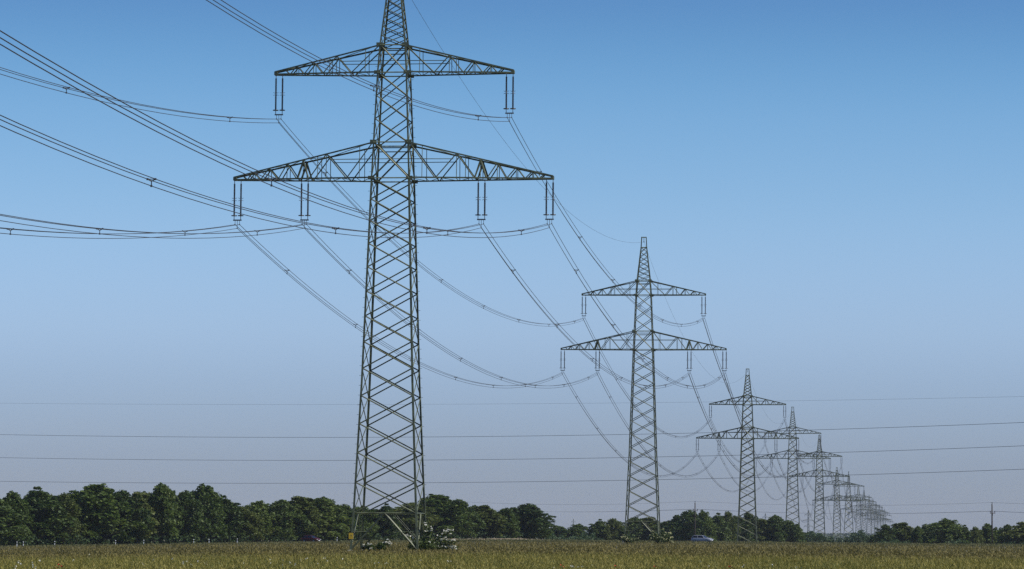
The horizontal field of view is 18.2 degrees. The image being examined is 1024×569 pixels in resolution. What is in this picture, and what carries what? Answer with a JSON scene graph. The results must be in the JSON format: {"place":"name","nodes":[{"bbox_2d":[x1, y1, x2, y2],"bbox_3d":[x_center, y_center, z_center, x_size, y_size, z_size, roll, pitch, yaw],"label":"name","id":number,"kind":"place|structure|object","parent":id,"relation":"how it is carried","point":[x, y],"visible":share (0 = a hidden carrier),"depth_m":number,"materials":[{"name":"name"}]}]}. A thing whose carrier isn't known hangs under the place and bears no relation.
{"place":"outdoors","nodes":[
{"label":"outdoors","id":0,"kind":"place"},
{"bbox_2d":[0,446,1010,460],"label":"crossing wire","id":1,"kind":"object","parent":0,"point":[556,458],"visible":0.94,"depth_m":737.35,"materials":[{"name":"metal"}]},
{"bbox_2d":[0,536,1019,555],"bbox_3d":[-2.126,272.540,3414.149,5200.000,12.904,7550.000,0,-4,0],"label":"ground","id":2,"kind":"structure","parent":0,"point":[558,544],"depth_m":527.54,"materials":[{"name":"soil"}]},
{"bbox_2d":[0,499,30,543],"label":"broadleaf tree","id":3,"kind":"object","parent":2,"relation":"on","point":[7,514],"visible":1,"depth_m":636.96,"materials":[{"name":"green plant"}]},
{"bbox_2d":[2,490,34,542],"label":"broadleaf tree","id":4,"kind":"object","parent":2,"relation":"on","point":[16,502],"visible":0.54,"depth_m":646.08,"materials":[{"name":"green plant"}]},
{"bbox_2d":[23,486,76,544],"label":"broadleaf tree","id":5,"kind":"object","parent":2,"relation":"on","point":[47,511],"visible":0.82,"depth_m":651.06,"materials":[{"name":"green plant"}]},
{"bbox_2d":[49,492,86,543],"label":"broadleaf tree","id":6,"kind":"object","parent":2,"relation":"on","point":[68,503],"visible":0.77,"depth_m":657.74,"materials":[{"name":"green plant"}]},
{"bbox_2d":[57,483,146,543],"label":"broadleaf tree","id":7,"kind":"object","parent":2,"relation":"on","point":[100,516],"visible":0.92,"depth_m":663.42,"materials":[{"name":"green plant"}]},
{"bbox_2d":[100,490,154,543],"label":"broadleaf tree","id":8,"kind":"object","parent":2,"relation":"on","point":[123,496],"visible":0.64,"depth_m":670.43,"materials":[{"name":"green plant"}]},
{"bbox_2d":[124,492,159,543],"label":"broadleaf tree","id":9,"kind":"object","parent":2,"relation":"on","point":[144,500],"visible":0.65,"depth_m":674.48,"materials":[{"name":"green plant"}]},
{"bbox_2d":[146,482,181,542],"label":"broadleaf tree","id":10,"kind":"object","parent":2,"relation":"on","point":[163,509],"visible":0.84,"depth_m":679.64,"materials":[{"name":"green plant"}]},
{"bbox_2d":[162,490,210,542],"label":"broadleaf tree","id":11,"kind":"object","parent":2,"relation":"on","point":[191,509],"visible":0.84,"depth_m":684.93,"materials":[{"name":"green plant"}]},
{"bbox_2d":[186,483,227,542],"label":"broadleaf tree","id":12,"kind":"object","parent":2,"relation":"on","point":[209,499],"visible":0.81,"depth_m":690.78,"materials":[{"name":"green plant"}]},
{"bbox_2d":[210,495,248,542],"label":"broadleaf tree","id":13,"kind":"object","parent":2,"relation":"on","point":[234,519],"visible":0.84,"depth_m":696.63,"materials":[{"name":"green plant"}]},
{"bbox_2d":[230,507,272,541],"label":"broadleaf tree","id":14,"kind":"object","parent":2,"relation":"on","point":[252,517],"visible":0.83,"depth_m":701.82,"materials":[{"name":"green plant"}]},
{"bbox_2d":[245,500,281,541],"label":"broadleaf tree","id":15,"kind":"object","parent":2,"relation":"on","point":[260,507],"visible":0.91,"depth_m":706.18,"materials":[{"name":"green plant"}]},
{"bbox_2d":[0,529,548,545],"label":"undergrowth","id":16,"kind":"object","parent":2,"relation":"on","point":[139,540],"visible":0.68,"depth_m":687.89,"materials":[{"name":"green plant"}]},
{"bbox_2d":[252,499,313,540],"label":"broadleaf tree","id":17,"kind":"object","parent":2,"relation":"on","point":[278,509],"visible":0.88,"depth_m":712.72,"materials":[{"name":"green plant"}]},
{"bbox_2d":[284,496,329,540],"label":"broadleaf tree","id":18,"kind":"object","parent":2,"relation":"on","point":[307,511],"visible":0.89,"depth_m":717.68,"materials":[{"name":"green plant"}]},
{"bbox_2d":[308,496,354,540],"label":"broadleaf tree","id":19,"kind":"object","parent":2,"relation":"on","point":[334,517],"visible":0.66,"depth_m":725.01,"materials":[{"name":"green plant"}]},
{"bbox_2d":[326,504,367,539],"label":"broadleaf tree","id":20,"kind":"object","parent":2,"relation":"on","point":[349,513],"visible":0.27,"depth_m":734.33,"materials":[{"name":"green plant"}]},
{"bbox_2d":[347,505,379,538],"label":"broadleaf tree","id":21,"kind":"object","parent":2,"relation":"on","point":[369,522],"visible":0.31,"depth_m":742.81,"materials":[{"name":"green plant"}]},
{"bbox_2d":[361,539,390,550],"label":"flowering bush","id":22,"kind":"object","parent":2,"relation":"on","point":[379,545],"visible":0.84,"depth_m":294.59,"materials":[{"name":"green plant"}]},
{"bbox_2d":[372,503,401,539],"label":"broadleaf tree","id":23,"kind":"object","parent":2,"relation":"on","point":[387,527],"visible":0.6,"depth_m":755.69,"materials":[{"name":"green plant"}]},
{"bbox_2d":[231,0,555,550],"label":"transmission pylon","id":24,"kind":"object","parent":2,"relation":"on","point":[383,48],"visible":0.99,"depth_m":297.38,"materials":[{"name":"metal"}]},
{"bbox_2d":[0,224,238,238],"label":"conductor bundle","id":25,"kind":"object","parent":24,"relation":"attached to","point":[11,229],"visible":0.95,"depth_m":248.16,"materials":[{"name":"metal"}]},
{"bbox_2d":[0,67,260,122],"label":"conductor bundle","id":26,"kind":"object","parent":24,"relation":"attached to","point":[65,87],"visible":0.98,"depth_m":238.79,"materials":[{"name":"metal"}]},
{"bbox_2d":[0,214,305,238],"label":"conductor bundle","id":27,"kind":"object","parent":24,"relation":"attached to","point":[99,233],"visible":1,"depth_m":230.67,"materials":[{"name":"metal"}]},
{"bbox_2d":[0,115,481,237],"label":"conductor bundle","id":28,"kind":"object","parent":24,"relation":"attached to","point":[334,228],"visible":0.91,"depth_m":174.14,"materials":[{"name":"metal"}]},
{"bbox_2d":[0,30,549,237],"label":"conductor bundle","id":29,"kind":"object","parent":24,"relation":"attached to","point":[423,227],"visible":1,"depth_m":150.04,"materials":[{"name":"metal"}]},
{"bbox_2d":[206,0,511,121],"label":"conductor bundle","id":30,"kind":"object","parent":24,"relation":"attached to","point":[374,85],"visible":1,"depth_m":206.86,"materials":[{"name":"metal"}]},
{"bbox_2d":[238,225,560,387],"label":"conductor bundle","id":31,"kind":"object","parent":24,"relation":"attached to","point":[284,270],"visible":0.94,"depth_m":362.35,"materials":[{"name":"metal"}]},
{"bbox_2d":[277,120,582,326],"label":"conductor bundle","id":32,"kind":"object","parent":24,"relation":"hanging from","point":[399,244],"visible":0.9,"depth_m":369.37,"materials":[{"name":"metal"}]},
{"bbox_2d":[303,225,595,387],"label":"conductor bundle","id":33,"kind":"object","parent":24,"relation":"attached to","point":[422,331],"visible":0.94,"depth_m":371.98,"materials":[{"name":"metal"}]},
{"bbox_2d":[413,2,639,242],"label":"earth wire","id":34,"kind":"object","parent":24,"relation":"attached to","point":[496,130],"visible":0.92,"depth_m":368.95,"materials":[{"name":"metal"}]},
{"bbox_2d":[480,225,689,388],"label":"conductor bundle","id":35,"kind":"object","parent":24,"relation":"attached to","point":[592,358],"visible":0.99,"depth_m":363.98,"materials":[{"name":"metal"}]},
{"bbox_2d":[507,118,702,326],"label":"conductor bundle","id":36,"kind":"object","parent":24,"relation":"hanging from","point":[587,244],"visible":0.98,"depth_m":370.88,"materials":[{"name":"metal"}]},
{"bbox_2d":[547,224,721,388],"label":"conductor bundle","id":37,"kind":"object","parent":24,"relation":"hanging from","point":[612,325],"visible":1,"depth_m":363.28,"materials":[{"name":"metal"}]},
{"bbox_2d":[392,502,441,536],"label":"broadleaf tree","id":38,"kind":"object","parent":2,"relation":"on","point":[408,520],"visible":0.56,"depth_m":768.28,"materials":[{"name":"green plant"}]},
{"bbox_2d":[405,520,457,550],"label":"flowering bush","id":39,"kind":"object","parent":2,"relation":"on","point":[431,543],"visible":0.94,"depth_m":292.87,"materials":[{"name":"green plant"}]},
{"bbox_2d":[405,494,478,535],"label":"broadleaf tree","id":40,"kind":"object","parent":2,"relation":"on","point":[445,507],"visible":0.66,"depth_m":780.69,"materials":[{"name":"green plant"}]},
{"bbox_2d":[452,501,486,538],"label":"broadleaf tree","id":41,"kind":"object","parent":2,"relation":"on","point":[472,515],"visible":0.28,"depth_m":795.08,"materials":[{"name":"green plant"}]},
{"bbox_2d":[472,505,508,538],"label":"broadleaf tree","id":42,"kind":"object","parent":2,"relation":"on","point":[487,515],"visible":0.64,"depth_m":805.56,"materials":[{"name":"green plant"}]},
{"bbox_2d":[492,507,521,537],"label":"broadleaf tree","id":43,"kind":"object","parent":2,"relation":"on","point":[512,527],"visible":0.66,"depth_m":817.24,"materials":[{"name":"green plant"}]},
{"bbox_2d":[0,538,1023,547],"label":"verge grass","id":44,"kind":"structure","parent":2,"relation":"on","point":[641,541],"depth_m":611.48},
{"bbox_2d":[0,549,1023,568],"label":"ripening crop","id":45,"kind":"object","parent":2,"relation":"on","point":[474,561],"visible":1,"depth_m":134.30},
{"bbox_2d":[0,540,1023,562],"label":"brown crop","id":46,"kind":"object","parent":2,"relation":"on","point":[553,547],"visible":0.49,"depth_m":320.21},
{"bbox_2d":[509,503,559,538],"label":"broadleaf tree","id":47,"kind":"object","parent":2,"relation":"on","point":[529,515],"visible":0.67,"depth_m":826.82,"materials":[{"name":"green plant"}]},
{"bbox_2d":[533,521,554,538],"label":"broadleaf tree","id":48,"kind":"object","parent":2,"relation":"on","point":[547,535],"visible":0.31,"depth_m":836.04,"materials":[{"name":"green plant"}]},
{"bbox_2d":[551,526,571,538],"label":"broadleaf tree","id":49,"kind":"object","parent":2,"relation":"on","point":[562,530],"visible":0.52,"depth_m":994.56,"materials":[{"name":"green plant"}]},
{"bbox_2d":[567,523,588,538],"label":"broadleaf tree","id":50,"kind":"object","parent":2,"relation":"on","point":[577,529],"visible":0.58,"depth_m":995.38,"materials":[{"name":"green plant"}]},
{"bbox_2d":[584,519,610,539],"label":"broadleaf tree","id":51,"kind":"object","parent":2,"relation":"on","point":[596,528],"visible":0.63,"depth_m":975.41,"materials":[{"name":"green plant"}]},
{"bbox_2d":[597,518,624,539],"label":"broadleaf tree","id":52,"kind":"object","parent":2,"relation":"on","point":[613,525],"visible":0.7,"depth_m":975.33,"materials":[{"name":"green plant"}]},
{"bbox_2d":[616,527,629,540],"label":"broadleaf tree","id":53,"kind":"object","parent":2,"relation":"on","point":[621,533],"visible":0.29,"depth_m":966.56,"materials":[{"name":"green plant"}]},
{"bbox_2d":[620,535,639,543],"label":"flowering bush","id":54,"kind":"object","parent":2,"relation":"on","point":[627,538],"visible":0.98,"depth_m":566.87,"materials":[{"name":"green plant"}]},
{"bbox_2d":[617,517,650,539],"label":"broadleaf tree","id":55,"kind":"object","parent":2,"relation":"on","point":[632,526],"visible":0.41,"depth_m":1005.09,"materials":[{"name":"green plant"}]},
{"bbox_2d":[560,237,727,542],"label":"transmission pylon","id":56,"kind":"object","parent":2,"relation":"on","point":[650,294],"visible":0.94,"depth_m":578.52,"materials":[{"name":"metal"}]},
{"bbox_2d":[563,373,696,476],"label":"conductor bundle","id":57,"kind":"object","parent":56,"relation":"attached to","point":[612,445],"visible":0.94,"depth_m":674.05,"materials":[{"name":"metal"}]},
{"bbox_2d":[583,319,710,437],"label":"conductor bundle","id":58,"kind":"object","parent":56,"relation":"attached to","point":[633,402],"visible":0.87,"depth_m":689.77,"materials":[{"name":"metal"}]},
{"bbox_2d":[638,516,658,540],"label":"broadleaf tree","id":59,"kind":"object","parent":2,"relation":"on","point":[651,525],"visible":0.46,"depth_m":1004.81,"materials":[{"name":"green plant"}]},
{"bbox_2d":[649,527,673,543],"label":"flowering bush","id":60,"kind":"object","parent":2,"relation":"on","point":[662,537],"visible":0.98,"depth_m":565.72,"materials":[{"name":"green plant"}]},
{"bbox_2d":[549,531,780,541],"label":"undergrowth","id":61,"kind":"object","parent":2,"relation":"on","point":[584,535],"visible":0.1,"depth_m":949.08,"materials":[{"name":"green plant"}]},
{"bbox_2d":[647,520,685,540],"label":"broadleaf tree","id":62,"kind":"object","parent":2,"relation":"on","point":[664,523],"visible":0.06,"depth_m":996.44,"materials":[{"name":"green plant"}]},
{"bbox_2d":[663,510,715,540],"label":"broadleaf tree","id":63,"kind":"object","parent":2,"relation":"on","point":[680,528],"visible":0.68,"depth_m":955.45,"materials":[{"name":"green plant"}]},
{"bbox_2d":[693,503,697,534],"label":"utility pole","id":64,"kind":"object","parent":2,"relation":"on","point":[694,510],"visible":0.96,"depth_m":815.74,"materials":[{"name":"brown wood"}]},
{"bbox_2d":[693,510,717,541],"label":"broadleaf tree","id":65,"kind":"object","parent":2,"relation":"on","point":[703,515],"visible":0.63,"depth_m":955.54,"materials":[{"name":"green plant"}]},
{"bbox_2d":[711,512,732,540],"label":"broadleaf tree","id":66,"kind":"object","parent":2,"relation":"on","point":[721,525],"visible":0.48,"depth_m":965.95,"materials":[{"name":"green plant"}]},
{"bbox_2d":[585,531,876,539],"bbox_3d":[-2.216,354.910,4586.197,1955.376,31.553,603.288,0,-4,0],"label":"forest","id":67,"kind":"object","parent":2,"relation":"on","point":[832,534],"visible":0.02,"depth_m":4393.82,"materials":[{"name":"green plant"}]},
{"bbox_2d":[722,511,740,541],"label":"broadleaf tree","id":68,"kind":"object","parent":2,"relation":"on","point":[729,517],"visible":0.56,"depth_m":976.34,"materials":[{"name":"green plant"}]},
{"bbox_2d":[734,515,758,541],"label":"broadleaf tree","id":69,"kind":"object","parent":2,"relation":"on","point":[747,525],"visible":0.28,"depth_m":985.49,"materials":[{"name":"green plant"}]},
{"bbox_2d":[696,369,799,541],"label":"transmission pylon","id":70,"kind":"object","parent":2,"relation":"on","point":[752,427],"visible":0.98,"depth_m":935.60,"materials":[{"name":"metal"}]},
{"bbox_2d":[598,374,718,476],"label":"conductor bundle","id":71,"kind":"object","parent":70,"relation":"hanging from","point":[642,445],"visible":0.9,"depth_m":677.95,"materials":[{"name":"metal"}]},
{"bbox_2d":[688,373,775,476],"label":"conductor bundle","id":72,"kind":"object","parent":70,"relation":"hanging from","point":[716,436],"visible":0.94,"depth_m":651.46,"materials":[{"name":"metal"}]},
{"bbox_2d":[702,318,784,437],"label":"conductor bundle","id":73,"kind":"object","parent":70,"relation":"hanging from","point":[728,386],"visible":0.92,"depth_m":641.50,"materials":[{"name":"metal"}]},
{"bbox_2d":[723,373,797,477],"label":"conductor bundle","id":74,"kind":"object","parent":70,"relation":"hanging from","point":[746,433],"visible":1,"depth_m":644.02,"materials":[{"name":"metal"}]},
{"bbox_2d":[743,512,760,538],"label":"broadleaf tree","id":75,"kind":"object","parent":2,"relation":"on","point":[747,516],"visible":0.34,"depth_m":996.20,"materials":[{"name":"green plant"}]},
{"bbox_2d":[748,518,781,541],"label":"broadleaf tree","id":76,"kind":"object","parent":2,"relation":"on","point":[762,525],"visible":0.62,"depth_m":995.15,"materials":[{"name":"green plant"}]},
{"bbox_2d":[759,514,792,541],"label":"broadleaf tree","id":77,"kind":"object","parent":2,"relation":"on","point":[777,523],"visible":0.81,"depth_m":994.95,"materials":[{"name":"green plant"}]},
{"bbox_2d":[775,520,806,541],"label":"broadleaf tree","id":78,"kind":"object","parent":2,"relation":"on","point":[794,530],"visible":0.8,"depth_m":994.71,"materials":[{"name":"green plant"}]},
{"bbox_2d":[755,407,830,526],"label":"transmission pylon","id":79,"kind":"object","parent":2,"relation":"on","point":[788,450],"visible":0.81,"depth_m":1262.71,"materials":[{"name":"metal"}]},
{"bbox_2d":[792,435,849,540],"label":"transmission pylon","id":80,"kind":"object","parent":2,"relation":"on","point":[822,470],"visible":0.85,"depth_m":1580.90,"materials":[{"name":"metal"}]},
{"bbox_2d":[812,467,861,539],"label":"transmission pylon","id":81,"kind":"object","parent":2,"relation":"on","point":[835,500],"visible":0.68,"depth_m":1959.24,"materials":[{"name":"metal"}]},
{"bbox_2d":[804,530,875,543],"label":"undergrowth","id":82,"kind":"object","parent":2,"relation":"on","point":[858,537],"visible":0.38,"depth_m":1106.39,"materials":[{"name":"green plant"}]},
{"bbox_2d":[830,471,867,537],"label":"transmission pylon","id":83,"kind":"object","parent":2,"relation":"on","point":[850,506],"visible":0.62,"depth_m":2281.13,"materials":[{"name":"metal"}]},
{"bbox_2d":[840,487,876,532],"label":"transmission pylon","id":84,"kind":"object","parent":2,"relation":"on","point":[859,508],"visible":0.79,"depth_m":2681.93,"materials":[{"name":"metal"}]},
{"bbox_2d":[848,490,879,534],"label":"transmission pylon","id":85,"kind":"object","parent":2,"relation":"on","point":[864,511],"visible":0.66,"depth_m":2966.21,"materials":[{"name":"metal"}]},
{"bbox_2d":[854,495,881,535],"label":"transmission pylon","id":86,"kind":"object","parent":2,"relation":"on","point":[867,504],"visible":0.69,"depth_m":3296.62,"materials":[{"name":"metal"}]},
{"bbox_2d":[859,498,883,534],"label":"transmission pylon","id":87,"kind":"object","parent":2,"relation":"on","point":[874,515],"visible":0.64,"depth_m":3595.11,"materials":[{"name":"metal"}]},
{"bbox_2d":[868,524,898,542],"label":"broadleaf tree","id":88,"kind":"object","parent":2,"relation":"on","point":[886,533],"visible":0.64,"depth_m":876.68,"materials":[{"name":"green plant"}]},
{"bbox_2d":[891,522,913,541],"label":"broadleaf tree","id":89,"kind":"object","parent":2,"relation":"on","point":[904,531],"visible":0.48,"depth_m":886.13,"materials":[{"name":"green plant"}]},
{"bbox_2d":[909,525,926,543],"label":"broadleaf tree","id":90,"kind":"object","parent":2,"relation":"on","point":[917,535],"visible":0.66,"depth_m":876.42,"materials":[{"name":"green plant"}]},
{"bbox_2d":[921,524,939,542],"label":"broadleaf tree","id":91,"kind":"object","parent":2,"relation":"on","point":[925,529],"visible":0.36,"depth_m":886.74,"materials":[{"name":"green plant"}]},
{"bbox_2d":[925,518,973,543],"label":"broadleaf tree","id":92,"kind":"object","parent":2,"relation":"on","point":[944,526],"visible":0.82,"depth_m":875.56,"materials":[{"name":"green plant"}]},
{"bbox_2d":[878,538,1023,544],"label":"undergrowth","id":93,"kind":"object","parent":2,"relation":"on","point":[906,542],"visible":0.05,"depth_m":866.83,"materials":[{"name":"green plant"}]},
{"bbox_2d":[953,525,972,542],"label":"broadleaf tree","id":94,"kind":"object","parent":2,"relation":"on","point":[968,532],"visible":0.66,"depth_m":875.62,"materials":[{"name":"green plant"}]},
{"bbox_2d":[970,526,985,543],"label":"broadleaf tree","id":95,"kind":"object","parent":2,"relation":"on","point":[975,531],"visible":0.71,"depth_m":876.44,"materials":[{"name":"green plant"}]},
{"bbox_2d":[981,523,998,543],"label":"broadleaf tree","id":96,"kind":"object","parent":2,"relation":"on","point":[986,529],"visible":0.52,"depth_m":886.14,"materials":[{"name":"green plant"}]},
{"bbox_2d":[990,504,994,543],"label":"utility pole","id":97,"kind":"object","parent":2,"relation":"on","point":[991,511],"visible":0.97,"depth_m":722.94,"materials":[{"name":"brown wood"}]},
{"bbox_2d":[996,524,1019,543],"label":"broadleaf tree","id":98,"kind":"object","parent":2,"relation":"on","point":[1006,527],"visible":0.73,"depth_m":876.36,"materials":[{"name":"green plant"}]},
{"bbox_2d":[995,521,1023,543],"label":"broadleaf tree","id":99,"kind":"object","parent":2,"relation":"on","point":[1018,530],"visible":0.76,"depth_m":875.63,"materials":[{"name":"green plant"}]},
{"bbox_2d":[4,469,1018,482],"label":"crossing wire","id":100,"kind":"object","parent":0,"point":[601,480],"visible":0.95,"depth_m":714.49,"materials":[{"name":"metal"}]},
{"bbox_2d":[0,422,1023,437],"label":"crossing wire","id":101,"kind":"object","parent":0,"point":[551,435],"visible":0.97,"depth_m":736.52,"materials":[{"name":"metal"}]},
{"bbox_2d":[0,0,1023,538],"label":"sky","id":102,"kind":"structure","parent":0,"point":[840,182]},
{"bbox_2d":[26,396,1023,404],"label":"crossing wire","id":103,"kind":"object","parent":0,"point":[373,404],"visible":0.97,"depth_m":789.58,"materials":[{"name":"metal"}]},
{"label":"road","id":104,"kind":"structure","parent":0,"visible":0},
{"bbox_2d":[301,535,320,541],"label":"red car","id":105,"kind":"object","parent":104,"relation":"on","point":[305,538],"visible":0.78,"depth_m":668.10,"materials":[{"name":"red paint"}]},
{"bbox_2d":[691,535,712,541],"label":"silver car","id":106,"kind":"object","parent":104,"relation":"on","point":[695,538],"visible":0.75,"depth_m":666.17,"materials":[{"name":"grey paint"}]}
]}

